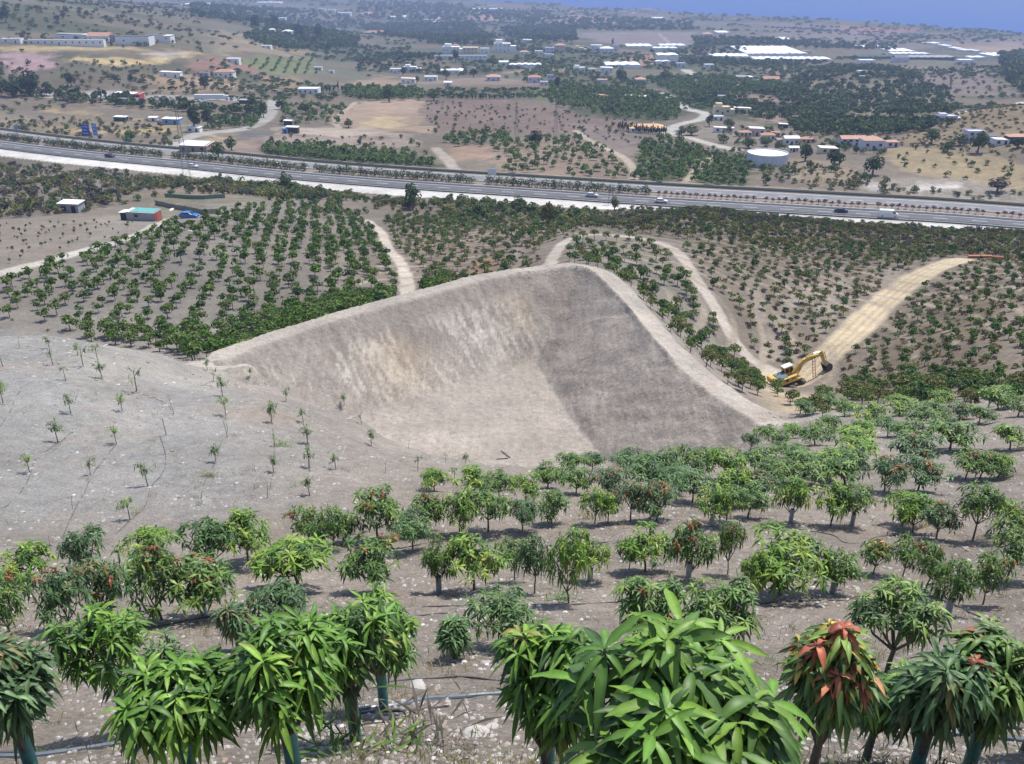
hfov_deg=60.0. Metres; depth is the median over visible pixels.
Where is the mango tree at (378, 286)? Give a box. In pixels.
[373,281,387,290]
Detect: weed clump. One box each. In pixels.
[189,465,220,478]
[270,438,292,447]
[280,684,428,759]
[333,677,503,751]
[543,579,592,601]
[569,508,610,521]
[794,563,822,580]
[825,564,876,581]
[902,519,931,530]
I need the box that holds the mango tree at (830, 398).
[817,391,840,407]
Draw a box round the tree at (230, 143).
[223,136,236,150]
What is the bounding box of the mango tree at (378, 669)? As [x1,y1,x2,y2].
[344,580,421,709]
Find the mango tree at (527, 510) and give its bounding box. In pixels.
[503,498,544,530]
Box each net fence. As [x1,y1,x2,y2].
[154,199,219,213]
[164,193,224,198]
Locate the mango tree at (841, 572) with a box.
[811,544,861,592]
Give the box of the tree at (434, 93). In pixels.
[427,89,440,100]
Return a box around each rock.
[409,679,425,688]
[462,725,494,737]
[486,722,498,728]
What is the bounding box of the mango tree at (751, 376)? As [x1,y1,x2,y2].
[748,374,757,387]
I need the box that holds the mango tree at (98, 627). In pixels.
[39,600,163,710]
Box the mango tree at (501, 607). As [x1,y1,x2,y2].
[459,578,537,643]
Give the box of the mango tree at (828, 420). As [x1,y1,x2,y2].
[818,414,842,431]
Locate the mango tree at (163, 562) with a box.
[119,541,185,624]
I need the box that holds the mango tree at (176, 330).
[169,329,184,348]
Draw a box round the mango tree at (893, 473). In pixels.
[870,453,911,491]
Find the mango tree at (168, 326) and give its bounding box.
[158,323,175,331]
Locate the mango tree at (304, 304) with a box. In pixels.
[300,302,310,307]
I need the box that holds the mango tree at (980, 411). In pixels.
[964,404,1001,424]
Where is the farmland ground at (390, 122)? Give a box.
[0,0,1023,206]
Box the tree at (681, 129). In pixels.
[678,125,685,134]
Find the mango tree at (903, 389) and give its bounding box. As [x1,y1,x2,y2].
[897,384,910,397]
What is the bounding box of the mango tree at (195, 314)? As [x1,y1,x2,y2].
[188,310,207,320]
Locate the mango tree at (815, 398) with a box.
[807,393,824,412]
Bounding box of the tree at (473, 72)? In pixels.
[469,68,478,77]
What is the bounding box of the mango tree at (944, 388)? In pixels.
[936,385,952,395]
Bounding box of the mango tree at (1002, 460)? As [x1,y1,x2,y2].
[986,450,1018,477]
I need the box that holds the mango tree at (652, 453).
[639,450,665,469]
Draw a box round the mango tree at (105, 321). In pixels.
[96,316,114,331]
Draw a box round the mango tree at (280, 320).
[273,316,290,327]
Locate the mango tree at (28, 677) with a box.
[0,624,63,763]
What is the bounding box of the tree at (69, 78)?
[63,73,75,86]
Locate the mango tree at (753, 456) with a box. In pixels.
[737,444,782,470]
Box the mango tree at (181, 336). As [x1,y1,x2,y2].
[174,334,192,345]
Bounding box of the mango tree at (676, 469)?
[654,462,689,492]
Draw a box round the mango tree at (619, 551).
[614,539,644,568]
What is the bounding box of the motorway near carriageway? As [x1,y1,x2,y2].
[0,142,1023,227]
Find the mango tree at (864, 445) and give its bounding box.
[831,435,880,462]
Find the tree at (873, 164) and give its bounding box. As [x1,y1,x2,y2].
[863,156,884,174]
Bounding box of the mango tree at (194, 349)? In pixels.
[185,341,202,359]
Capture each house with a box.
[0,38,23,43]
[23,39,106,46]
[55,33,86,38]
[86,32,113,41]
[109,35,116,41]
[113,115,128,120]
[114,35,154,45]
[114,91,144,98]
[115,97,138,104]
[145,34,174,43]
[148,116,158,120]
[159,71,182,78]
[161,116,182,124]
[179,140,213,151]
[186,125,202,131]
[198,72,210,76]
[213,68,235,77]
[226,57,241,64]
[239,99,258,103]
[261,45,272,49]
[281,127,287,133]
[283,119,292,124]
[286,125,299,133]
[297,87,320,93]
[314,66,322,70]
[337,12,351,16]
[364,30,388,35]
[390,68,401,73]
[401,77,415,83]
[404,64,416,71]
[424,75,437,80]
[434,55,486,60]
[440,69,459,73]
[443,43,462,53]
[444,81,451,84]
[462,46,477,53]
[480,48,488,53]
[486,5,496,7]
[486,74,500,80]
[494,39,515,51]
[499,60,508,64]
[519,50,528,54]
[528,74,540,82]
[535,50,542,54]
[540,81,547,85]
[544,53,553,58]
[545,47,553,53]
[547,74,552,81]
[555,43,564,51]
[573,65,588,72]
[574,46,586,51]
[590,44,602,49]
[597,79,607,84]
[600,46,613,51]
[600,66,612,72]
[613,45,618,50]
[619,11,628,13]
[628,122,665,132]
[635,76,645,82]
[640,9,649,12]
[650,9,657,13]
[676,62,685,67]
[703,64,714,67]
[711,115,723,120]
[712,102,734,115]
[713,126,733,131]
[733,106,751,113]
[736,75,752,79]
[738,130,752,136]
[748,126,764,135]
[760,132,774,139]
[762,76,779,79]
[778,123,787,127]
[782,135,800,145]
[787,146,799,151]
[799,136,814,142]
[817,145,838,153]
[837,135,865,146]
[856,59,875,62]
[858,134,884,149]
[884,140,898,147]
[891,55,909,62]
[934,112,959,123]
[954,59,974,64]
[963,129,985,142]
[982,134,997,142]
[990,137,1009,145]
[1004,132,1023,143]
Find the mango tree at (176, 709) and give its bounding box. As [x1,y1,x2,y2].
[96,642,253,763]
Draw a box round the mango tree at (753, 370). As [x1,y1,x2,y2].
[745,367,758,382]
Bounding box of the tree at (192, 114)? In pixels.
[186,106,200,125]
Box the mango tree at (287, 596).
[243,576,311,627]
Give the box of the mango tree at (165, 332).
[162,327,178,336]
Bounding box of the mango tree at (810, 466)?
[771,444,834,483]
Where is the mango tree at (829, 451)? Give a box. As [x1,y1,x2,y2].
[806,446,842,478]
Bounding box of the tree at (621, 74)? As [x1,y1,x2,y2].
[615,66,626,82]
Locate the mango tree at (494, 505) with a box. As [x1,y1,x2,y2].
[462,486,513,531]
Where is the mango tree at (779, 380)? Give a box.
[770,377,784,386]
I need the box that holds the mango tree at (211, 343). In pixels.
[200,338,221,351]
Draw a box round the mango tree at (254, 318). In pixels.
[244,314,261,325]
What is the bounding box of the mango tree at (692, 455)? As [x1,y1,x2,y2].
[671,443,719,473]
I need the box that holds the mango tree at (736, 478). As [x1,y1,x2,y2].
[709,466,754,492]
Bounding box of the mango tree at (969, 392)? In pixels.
[959,388,976,402]
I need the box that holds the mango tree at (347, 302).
[341,296,356,308]
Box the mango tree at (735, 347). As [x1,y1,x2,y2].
[729,343,743,356]
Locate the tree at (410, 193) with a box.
[404,182,421,209]
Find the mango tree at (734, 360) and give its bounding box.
[725,357,738,365]
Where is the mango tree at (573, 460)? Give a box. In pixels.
[554,451,590,469]
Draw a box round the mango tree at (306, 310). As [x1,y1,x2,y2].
[300,306,316,317]
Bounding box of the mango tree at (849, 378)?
[842,376,853,386]
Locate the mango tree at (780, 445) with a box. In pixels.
[772,439,805,459]
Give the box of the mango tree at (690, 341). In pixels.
[683,335,699,352]
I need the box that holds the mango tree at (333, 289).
[328,286,339,292]
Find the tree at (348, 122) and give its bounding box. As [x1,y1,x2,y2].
[344,118,352,127]
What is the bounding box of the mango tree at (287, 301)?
[281,295,295,306]
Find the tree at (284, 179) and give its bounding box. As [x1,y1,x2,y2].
[278,171,291,186]
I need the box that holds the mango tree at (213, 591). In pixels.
[155,551,243,617]
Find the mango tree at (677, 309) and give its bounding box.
[670,304,682,314]
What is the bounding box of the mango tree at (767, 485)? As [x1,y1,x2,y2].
[736,465,781,494]
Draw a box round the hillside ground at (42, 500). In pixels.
[0,148,1023,763]
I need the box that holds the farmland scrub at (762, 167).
[0,0,1023,198]
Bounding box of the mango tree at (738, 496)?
[707,483,749,520]
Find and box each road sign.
[81,124,91,144]
[91,123,98,141]
[488,168,495,176]
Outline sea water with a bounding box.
[474,0,1023,33]
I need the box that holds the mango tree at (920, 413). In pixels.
[899,400,943,425]
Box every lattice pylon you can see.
[168,106,190,174]
[514,103,519,137]
[552,98,557,136]
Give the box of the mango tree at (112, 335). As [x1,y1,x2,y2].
[103,328,121,343]
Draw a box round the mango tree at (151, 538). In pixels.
[110,525,181,576]
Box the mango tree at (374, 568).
[333,531,405,588]
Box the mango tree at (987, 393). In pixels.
[984,390,999,405]
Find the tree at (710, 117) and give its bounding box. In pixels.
[705,111,713,125]
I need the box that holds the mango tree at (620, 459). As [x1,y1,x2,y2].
[606,444,643,470]
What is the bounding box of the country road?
[151,12,1023,187]
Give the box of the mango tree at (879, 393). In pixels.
[873,386,887,403]
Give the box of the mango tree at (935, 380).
[922,375,946,387]
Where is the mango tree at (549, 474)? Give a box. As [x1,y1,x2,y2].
[529,459,563,488]
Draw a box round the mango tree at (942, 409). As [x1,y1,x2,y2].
[919,398,956,418]
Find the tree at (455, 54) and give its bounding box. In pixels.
[452,49,458,61]
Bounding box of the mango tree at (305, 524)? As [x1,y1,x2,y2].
[281,504,323,538]
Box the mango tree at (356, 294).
[350,292,360,299]
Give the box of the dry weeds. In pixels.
[0,372,1023,763]
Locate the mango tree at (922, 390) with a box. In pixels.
[909,381,935,407]
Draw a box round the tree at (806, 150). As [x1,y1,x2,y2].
[800,144,812,160]
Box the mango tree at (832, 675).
[770,618,891,763]
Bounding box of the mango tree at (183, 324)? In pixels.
[175,317,194,331]
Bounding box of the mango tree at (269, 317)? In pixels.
[264,313,278,323]
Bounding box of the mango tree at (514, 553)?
[495,535,528,579]
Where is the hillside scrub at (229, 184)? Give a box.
[0,161,908,225]
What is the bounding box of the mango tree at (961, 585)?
[926,554,986,615]
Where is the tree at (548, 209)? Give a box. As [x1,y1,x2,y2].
[540,201,559,226]
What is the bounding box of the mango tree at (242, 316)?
[237,311,245,322]
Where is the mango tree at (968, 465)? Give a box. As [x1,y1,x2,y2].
[947,445,993,478]
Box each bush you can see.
[4,132,13,140]
[17,135,27,141]
[26,136,35,143]
[42,137,52,144]
[57,139,67,146]
[69,140,81,148]
[83,142,92,149]
[92,142,101,150]
[110,145,117,152]
[114,144,124,151]
[120,147,128,153]
[131,147,142,153]
[132,194,141,200]
[136,147,147,154]
[144,148,153,155]
[151,190,159,196]
[155,149,162,156]
[162,219,172,223]
[175,151,183,158]
[180,150,190,158]
[190,153,200,160]
[197,152,207,160]
[200,212,209,220]
[208,152,218,161]
[228,155,237,162]
[235,156,243,163]
[245,157,255,165]
[252,159,263,165]
[259,157,269,165]
[263,159,275,167]
[272,160,279,167]
[277,160,287,168]
[285,161,294,169]
[297,161,307,170]
[313,162,323,171]
[319,164,328,171]
[327,165,335,173]
[335,165,344,172]
[340,163,351,172]
[355,167,366,174]
[369,167,378,176]
[377,168,388,176]
[389,170,400,178]
[397,167,410,177]
[412,171,421,179]
[421,170,431,180]
[428,171,437,180]
[434,173,444,180]
[444,175,452,181]
[450,173,461,181]
[456,172,469,182]
[485,175,493,184]
[492,175,501,183]
[500,177,510,184]
[508,176,519,185]
[516,178,525,186]
[523,176,535,186]
[540,179,550,187]
[547,178,559,188]
[557,180,566,188]
[566,181,574,189]
[571,180,583,189]
[581,182,590,190]
[587,180,598,190]
[595,183,607,191]
[614,182,625,192]
[622,184,632,193]
[630,186,639,193]
[639,185,651,194]
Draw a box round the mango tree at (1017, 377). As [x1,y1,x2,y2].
[1007,371,1023,385]
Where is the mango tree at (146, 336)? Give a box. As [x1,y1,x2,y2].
[138,332,154,346]
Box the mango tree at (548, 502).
[529,488,571,523]
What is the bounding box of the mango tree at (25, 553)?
[0,537,57,583]
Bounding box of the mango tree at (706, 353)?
[699,348,717,366]
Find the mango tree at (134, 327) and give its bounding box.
[124,322,143,334]
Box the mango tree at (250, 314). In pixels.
[241,311,260,327]
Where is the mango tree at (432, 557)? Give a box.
[418,532,455,592]
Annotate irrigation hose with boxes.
[0,740,114,752]
[0,740,120,758]
[3,429,72,507]
[57,445,115,545]
[110,455,165,536]
[144,609,299,626]
[200,424,227,506]
[345,705,448,716]
[359,691,501,710]
[380,540,482,549]
[387,676,499,682]
[410,612,447,616]
[423,601,616,606]
[743,599,847,603]
[798,529,907,543]
[857,726,1023,741]
[926,595,1011,624]
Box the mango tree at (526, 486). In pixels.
[509,472,541,500]
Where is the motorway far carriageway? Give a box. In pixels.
[0,131,1023,213]
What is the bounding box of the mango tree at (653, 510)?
[632,480,679,520]
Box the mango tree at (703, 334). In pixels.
[698,331,709,346]
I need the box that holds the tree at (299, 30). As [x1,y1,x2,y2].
[294,23,302,33]
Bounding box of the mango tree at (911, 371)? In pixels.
[898,368,919,375]
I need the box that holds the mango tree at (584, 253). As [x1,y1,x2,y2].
[580,251,591,264]
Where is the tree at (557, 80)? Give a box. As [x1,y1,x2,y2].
[554,76,559,86]
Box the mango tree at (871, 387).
[865,385,880,402]
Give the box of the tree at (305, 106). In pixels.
[299,100,309,112]
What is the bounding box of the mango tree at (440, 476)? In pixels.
[418,467,450,490]
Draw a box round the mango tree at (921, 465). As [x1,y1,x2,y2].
[897,452,955,490]
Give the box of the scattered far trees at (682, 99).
[0,0,1023,114]
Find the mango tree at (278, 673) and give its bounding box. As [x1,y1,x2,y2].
[216,601,347,763]
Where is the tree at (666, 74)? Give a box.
[659,69,672,77]
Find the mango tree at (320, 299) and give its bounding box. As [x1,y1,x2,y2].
[314,297,327,302]
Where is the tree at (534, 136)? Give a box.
[529,130,542,141]
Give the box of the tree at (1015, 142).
[1012,138,1023,147]
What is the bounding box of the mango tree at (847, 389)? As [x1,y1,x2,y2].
[840,386,857,400]
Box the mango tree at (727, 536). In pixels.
[713,519,748,573]
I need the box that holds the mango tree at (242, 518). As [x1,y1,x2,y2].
[209,506,273,562]
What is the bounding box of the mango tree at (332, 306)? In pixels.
[321,300,338,312]
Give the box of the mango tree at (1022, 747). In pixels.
[1017,642,1023,751]
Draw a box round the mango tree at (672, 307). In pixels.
[667,302,675,316]
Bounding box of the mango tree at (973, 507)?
[956,479,1015,539]
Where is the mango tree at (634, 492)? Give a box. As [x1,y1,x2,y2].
[614,480,654,520]
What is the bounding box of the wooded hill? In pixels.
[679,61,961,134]
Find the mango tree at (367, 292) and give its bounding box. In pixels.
[362,289,373,295]
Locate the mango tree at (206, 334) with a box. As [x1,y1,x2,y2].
[199,330,212,338]
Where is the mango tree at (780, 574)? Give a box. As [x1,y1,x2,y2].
[747,519,836,598]
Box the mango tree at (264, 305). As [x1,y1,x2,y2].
[261,302,276,308]
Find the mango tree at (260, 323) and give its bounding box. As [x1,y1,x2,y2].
[251,319,270,328]
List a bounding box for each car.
[104,153,114,157]
[178,211,199,217]
[187,163,198,167]
[586,192,598,197]
[655,198,667,202]
[834,207,847,212]
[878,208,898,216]
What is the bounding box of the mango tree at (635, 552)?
[617,520,679,570]
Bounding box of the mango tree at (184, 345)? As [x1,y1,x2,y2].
[180,339,203,359]
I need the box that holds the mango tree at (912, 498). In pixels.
[896,490,944,532]
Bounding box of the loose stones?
[0,334,1023,763]
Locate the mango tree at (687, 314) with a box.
[680,311,693,322]
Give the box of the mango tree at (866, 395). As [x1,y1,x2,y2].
[850,386,874,407]
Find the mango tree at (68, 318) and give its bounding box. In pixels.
[60,314,78,329]
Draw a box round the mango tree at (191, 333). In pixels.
[185,330,198,335]
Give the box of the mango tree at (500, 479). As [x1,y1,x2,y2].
[480,467,519,498]
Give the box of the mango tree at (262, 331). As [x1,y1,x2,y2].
[253,328,266,335]
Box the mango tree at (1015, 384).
[1005,381,1023,394]
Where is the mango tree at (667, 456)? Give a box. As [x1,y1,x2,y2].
[653,445,688,467]
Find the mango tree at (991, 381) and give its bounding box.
[983,376,999,387]
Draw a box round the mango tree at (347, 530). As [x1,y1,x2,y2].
[331,514,362,542]
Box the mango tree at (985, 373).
[976,369,1001,384]
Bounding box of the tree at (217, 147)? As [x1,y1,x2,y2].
[209,141,225,156]
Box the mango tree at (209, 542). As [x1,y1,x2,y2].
[172,515,244,563]
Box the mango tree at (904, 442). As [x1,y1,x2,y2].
[886,430,947,460]
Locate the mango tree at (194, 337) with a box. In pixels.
[182,334,201,342]
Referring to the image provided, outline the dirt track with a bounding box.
[0,218,974,386]
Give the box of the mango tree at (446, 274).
[442,272,452,277]
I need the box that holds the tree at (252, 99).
[246,92,256,104]
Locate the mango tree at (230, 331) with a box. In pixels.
[220,327,244,337]
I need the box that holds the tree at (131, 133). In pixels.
[124,131,134,141]
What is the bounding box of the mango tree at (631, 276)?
[623,273,638,284]
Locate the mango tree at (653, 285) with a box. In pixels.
[647,282,660,296]
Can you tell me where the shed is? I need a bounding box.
[56,199,84,212]
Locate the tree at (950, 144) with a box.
[941,138,956,151]
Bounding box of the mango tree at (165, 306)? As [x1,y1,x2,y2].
[160,303,173,317]
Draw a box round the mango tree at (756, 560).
[737,548,770,594]
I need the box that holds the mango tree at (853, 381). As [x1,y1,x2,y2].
[847,379,860,397]
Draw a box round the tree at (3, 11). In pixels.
[0,5,9,22]
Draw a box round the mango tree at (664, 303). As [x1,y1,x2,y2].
[655,299,671,316]
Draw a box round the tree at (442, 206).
[439,202,454,210]
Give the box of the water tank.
[746,148,788,167]
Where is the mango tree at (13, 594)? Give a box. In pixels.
[0,569,34,634]
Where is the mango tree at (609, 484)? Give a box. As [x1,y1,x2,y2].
[590,464,630,495]
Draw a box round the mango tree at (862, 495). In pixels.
[834,481,879,525]
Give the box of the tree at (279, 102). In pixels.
[275,97,286,109]
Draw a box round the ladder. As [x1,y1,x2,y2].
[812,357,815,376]
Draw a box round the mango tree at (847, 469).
[819,448,875,485]
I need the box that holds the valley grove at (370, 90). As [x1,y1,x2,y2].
[0,49,827,123]
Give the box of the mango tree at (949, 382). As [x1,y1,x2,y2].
[942,379,957,388]
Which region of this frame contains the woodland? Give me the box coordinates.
[189,0,1023,89]
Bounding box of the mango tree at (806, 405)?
[794,399,816,414]
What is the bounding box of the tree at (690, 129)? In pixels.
[684,124,700,134]
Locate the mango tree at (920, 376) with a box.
[909,373,929,383]
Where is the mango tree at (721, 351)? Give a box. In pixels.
[713,347,727,359]
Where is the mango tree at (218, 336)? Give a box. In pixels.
[209,334,222,338]
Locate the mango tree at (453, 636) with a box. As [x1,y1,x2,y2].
[432,613,474,661]
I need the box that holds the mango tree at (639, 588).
[609,573,691,635]
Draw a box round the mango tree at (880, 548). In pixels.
[858,537,896,574]
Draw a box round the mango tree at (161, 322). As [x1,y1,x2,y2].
[153,319,167,332]
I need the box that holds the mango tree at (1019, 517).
[991,498,1023,530]
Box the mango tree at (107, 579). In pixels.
[65,556,139,612]
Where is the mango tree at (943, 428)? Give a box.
[925,415,990,448]
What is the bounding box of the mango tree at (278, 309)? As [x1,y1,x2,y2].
[268,307,282,313]
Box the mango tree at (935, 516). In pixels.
[917,499,968,538]
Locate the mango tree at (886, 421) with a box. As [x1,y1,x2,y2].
[874,415,905,436]
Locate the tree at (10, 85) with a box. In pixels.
[0,80,23,96]
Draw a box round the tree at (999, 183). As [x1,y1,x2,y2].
[988,177,1010,191]
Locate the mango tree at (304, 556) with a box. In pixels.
[244,532,343,584]
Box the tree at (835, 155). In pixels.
[826,149,845,164]
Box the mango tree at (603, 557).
[570,537,613,581]
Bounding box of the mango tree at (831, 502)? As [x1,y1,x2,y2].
[811,478,856,525]
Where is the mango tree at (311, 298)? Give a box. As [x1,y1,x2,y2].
[304,295,317,302]
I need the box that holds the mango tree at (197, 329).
[190,323,207,334]
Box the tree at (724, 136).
[718,133,729,142]
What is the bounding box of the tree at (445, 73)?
[441,67,449,79]
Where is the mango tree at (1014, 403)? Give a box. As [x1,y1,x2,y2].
[1000,391,1023,416]
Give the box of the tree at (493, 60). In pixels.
[487,55,498,65]
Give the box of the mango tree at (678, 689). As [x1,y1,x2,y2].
[531,588,818,763]
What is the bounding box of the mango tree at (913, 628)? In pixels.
[843,572,959,672]
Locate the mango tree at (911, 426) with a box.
[887,418,935,447]
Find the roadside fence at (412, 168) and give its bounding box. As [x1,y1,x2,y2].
[0,128,1023,205]
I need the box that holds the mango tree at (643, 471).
[623,450,669,486]
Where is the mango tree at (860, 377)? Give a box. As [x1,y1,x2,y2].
[852,374,865,380]
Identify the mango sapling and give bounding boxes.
[0,380,6,402]
[18,454,33,472]
[42,335,53,349]
[46,416,63,441]
[62,393,76,413]
[72,342,79,353]
[75,346,85,365]
[84,457,95,474]
[87,343,99,356]
[92,358,106,378]
[107,426,119,443]
[114,393,125,410]
[114,497,135,519]
[126,367,141,391]
[133,462,155,485]
[198,358,210,369]
[207,443,220,460]
[216,375,229,395]
[216,396,229,414]
[262,400,278,421]
[269,455,278,471]
[296,407,305,421]
[297,473,314,495]
[300,423,313,443]
[303,445,315,467]
[327,451,338,468]
[367,428,375,445]
[449,467,456,478]
[461,452,469,462]
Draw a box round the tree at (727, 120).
[723,118,732,125]
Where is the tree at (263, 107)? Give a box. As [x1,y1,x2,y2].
[259,100,267,116]
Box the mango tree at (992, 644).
[938,612,1023,763]
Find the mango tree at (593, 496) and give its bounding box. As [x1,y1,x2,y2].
[577,485,612,522]
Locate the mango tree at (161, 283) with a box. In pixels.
[152,281,167,290]
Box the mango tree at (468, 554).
[444,530,514,590]
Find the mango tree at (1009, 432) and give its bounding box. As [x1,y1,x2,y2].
[989,422,1023,449]
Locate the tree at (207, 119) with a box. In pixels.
[200,110,212,123]
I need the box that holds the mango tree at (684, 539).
[665,516,722,579]
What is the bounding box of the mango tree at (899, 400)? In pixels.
[879,393,919,416]
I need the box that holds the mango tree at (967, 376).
[961,373,985,383]
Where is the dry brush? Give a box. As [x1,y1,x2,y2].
[10,209,1023,405]
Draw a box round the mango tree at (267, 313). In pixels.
[263,309,279,319]
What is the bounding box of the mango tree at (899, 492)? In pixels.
[880,488,928,526]
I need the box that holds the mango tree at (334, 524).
[310,504,353,545]
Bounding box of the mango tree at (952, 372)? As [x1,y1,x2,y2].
[942,367,961,383]
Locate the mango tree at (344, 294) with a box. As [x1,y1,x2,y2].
[339,291,353,298]
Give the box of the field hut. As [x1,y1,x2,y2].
[118,207,162,220]
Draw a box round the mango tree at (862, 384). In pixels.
[854,381,870,399]
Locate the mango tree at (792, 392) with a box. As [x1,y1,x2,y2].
[784,389,799,403]
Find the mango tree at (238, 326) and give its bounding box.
[229,322,247,330]
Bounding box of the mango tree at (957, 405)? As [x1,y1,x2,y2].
[947,398,975,419]
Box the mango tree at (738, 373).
[731,368,748,385]
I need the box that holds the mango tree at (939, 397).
[927,388,957,407]
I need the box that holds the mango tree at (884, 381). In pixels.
[872,378,891,387]
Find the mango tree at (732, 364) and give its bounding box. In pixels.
[725,359,740,369]
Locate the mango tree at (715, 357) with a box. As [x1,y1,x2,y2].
[710,354,717,365]
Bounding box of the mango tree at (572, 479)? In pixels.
[558,464,596,493]
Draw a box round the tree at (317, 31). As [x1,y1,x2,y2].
[314,23,320,36]
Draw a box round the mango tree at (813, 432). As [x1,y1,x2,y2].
[797,418,837,445]
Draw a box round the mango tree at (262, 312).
[256,308,269,320]
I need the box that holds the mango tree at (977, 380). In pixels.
[968,377,985,388]
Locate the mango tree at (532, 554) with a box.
[512,531,556,593]
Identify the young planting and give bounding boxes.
[0,219,132,260]
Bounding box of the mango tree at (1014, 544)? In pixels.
[985,513,1023,581]
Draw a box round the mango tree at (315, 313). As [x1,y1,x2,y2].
[311,310,321,315]
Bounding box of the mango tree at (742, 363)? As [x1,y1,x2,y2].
[736,358,749,368]
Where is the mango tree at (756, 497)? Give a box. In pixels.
[732,479,775,517]
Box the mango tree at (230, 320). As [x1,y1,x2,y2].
[223,314,238,324]
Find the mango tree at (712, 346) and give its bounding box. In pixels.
[704,344,717,351]
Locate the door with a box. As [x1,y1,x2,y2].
[70,206,75,212]
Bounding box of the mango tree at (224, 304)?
[218,300,232,314]
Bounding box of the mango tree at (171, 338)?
[164,332,180,351]
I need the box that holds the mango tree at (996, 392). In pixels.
[976,384,1023,408]
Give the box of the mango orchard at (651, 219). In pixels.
[0,196,1023,409]
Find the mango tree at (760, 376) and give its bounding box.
[753,370,764,385]
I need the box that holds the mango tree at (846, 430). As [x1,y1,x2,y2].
[836,423,876,444]
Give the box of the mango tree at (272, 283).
[266,279,279,288]
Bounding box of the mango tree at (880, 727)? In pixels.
[851,658,909,761]
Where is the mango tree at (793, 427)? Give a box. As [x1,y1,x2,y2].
[780,422,801,435]
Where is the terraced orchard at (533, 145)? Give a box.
[197,56,817,176]
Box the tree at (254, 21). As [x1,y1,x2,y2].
[250,14,258,28]
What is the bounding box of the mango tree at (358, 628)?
[316,590,401,741]
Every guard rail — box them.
[0,128,1023,205]
[0,147,1023,227]
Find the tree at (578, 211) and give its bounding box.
[572,208,586,215]
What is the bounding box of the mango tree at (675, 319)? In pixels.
[670,316,685,331]
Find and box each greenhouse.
[255,1,282,3]
[509,62,541,68]
[604,61,640,68]
[625,43,652,48]
[652,46,676,49]
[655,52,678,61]
[655,60,670,63]
[658,43,685,47]
[708,53,748,58]
[713,30,730,33]
[730,45,801,56]
[750,56,832,61]
[788,52,808,56]
[853,54,890,58]
[880,48,916,51]
[888,52,930,55]
[892,55,956,60]
[926,42,942,44]
[938,44,952,47]
[956,48,970,51]
[964,55,987,59]
[970,49,980,52]
[978,52,999,57]
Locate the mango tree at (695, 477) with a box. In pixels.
[670,468,716,502]
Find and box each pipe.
[968,255,991,257]
[991,255,1003,259]
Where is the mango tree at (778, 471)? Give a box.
[755,455,797,483]
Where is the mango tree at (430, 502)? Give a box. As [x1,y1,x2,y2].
[402,492,446,526]
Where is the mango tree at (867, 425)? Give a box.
[844,418,876,438]
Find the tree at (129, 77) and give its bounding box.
[127,74,132,81]
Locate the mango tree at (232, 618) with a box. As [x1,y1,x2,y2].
[209,599,254,646]
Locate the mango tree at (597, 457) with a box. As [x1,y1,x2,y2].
[580,451,606,468]
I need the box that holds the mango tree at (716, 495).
[694,483,733,525]
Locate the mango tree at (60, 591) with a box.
[18,562,94,632]
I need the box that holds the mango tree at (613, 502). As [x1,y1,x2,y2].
[595,490,623,522]
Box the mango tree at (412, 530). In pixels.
[391,503,434,548]
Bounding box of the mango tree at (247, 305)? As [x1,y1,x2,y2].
[243,300,257,310]
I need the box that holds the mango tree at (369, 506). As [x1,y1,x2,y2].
[344,483,404,537]
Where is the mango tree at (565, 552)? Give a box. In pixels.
[542,525,591,602]
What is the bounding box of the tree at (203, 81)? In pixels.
[198,76,208,88]
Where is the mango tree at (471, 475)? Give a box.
[450,464,491,492]
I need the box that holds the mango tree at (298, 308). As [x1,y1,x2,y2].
[291,305,303,310]
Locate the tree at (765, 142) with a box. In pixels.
[760,137,769,146]
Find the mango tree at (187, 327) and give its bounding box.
[181,325,193,331]
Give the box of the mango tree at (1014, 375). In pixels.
[1005,370,1023,382]
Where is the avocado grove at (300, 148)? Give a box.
[261,126,756,183]
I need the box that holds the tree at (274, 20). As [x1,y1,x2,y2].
[269,14,278,24]
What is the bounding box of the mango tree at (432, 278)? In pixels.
[426,276,436,281]
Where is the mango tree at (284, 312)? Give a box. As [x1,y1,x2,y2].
[282,309,296,316]
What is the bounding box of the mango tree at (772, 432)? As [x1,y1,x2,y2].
[752,423,793,446]
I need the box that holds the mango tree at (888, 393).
[883,389,894,399]
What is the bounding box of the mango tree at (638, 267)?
[634,264,646,277]
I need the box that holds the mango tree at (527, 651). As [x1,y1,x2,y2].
[488,618,618,763]
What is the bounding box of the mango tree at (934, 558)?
[910,538,953,591]
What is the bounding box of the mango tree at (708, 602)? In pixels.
[682,568,763,642]
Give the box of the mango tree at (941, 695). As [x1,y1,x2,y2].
[873,638,1004,763]
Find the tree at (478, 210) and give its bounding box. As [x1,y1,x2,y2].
[472,203,486,216]
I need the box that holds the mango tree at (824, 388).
[814,384,833,392]
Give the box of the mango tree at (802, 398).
[794,397,808,413]
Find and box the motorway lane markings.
[2,131,1023,226]
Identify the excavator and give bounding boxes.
[767,350,832,387]
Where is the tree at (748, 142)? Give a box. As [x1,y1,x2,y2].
[741,137,756,147]
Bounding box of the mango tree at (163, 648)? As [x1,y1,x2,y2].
[126,626,189,676]
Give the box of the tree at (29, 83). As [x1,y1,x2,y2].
[16,70,36,95]
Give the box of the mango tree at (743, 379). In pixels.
[735,375,751,390]
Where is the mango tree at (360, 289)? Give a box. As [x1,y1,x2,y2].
[354,286,368,294]
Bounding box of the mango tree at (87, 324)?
[75,320,94,331]
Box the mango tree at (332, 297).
[325,296,338,302]
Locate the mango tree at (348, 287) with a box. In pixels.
[341,283,354,291]
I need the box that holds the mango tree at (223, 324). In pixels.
[210,319,228,328]
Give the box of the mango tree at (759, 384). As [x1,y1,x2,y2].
[750,378,766,394]
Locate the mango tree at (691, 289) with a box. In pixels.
[684,285,697,293]
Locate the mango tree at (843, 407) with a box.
[833,396,861,415]
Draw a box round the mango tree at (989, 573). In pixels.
[969,547,1018,604]

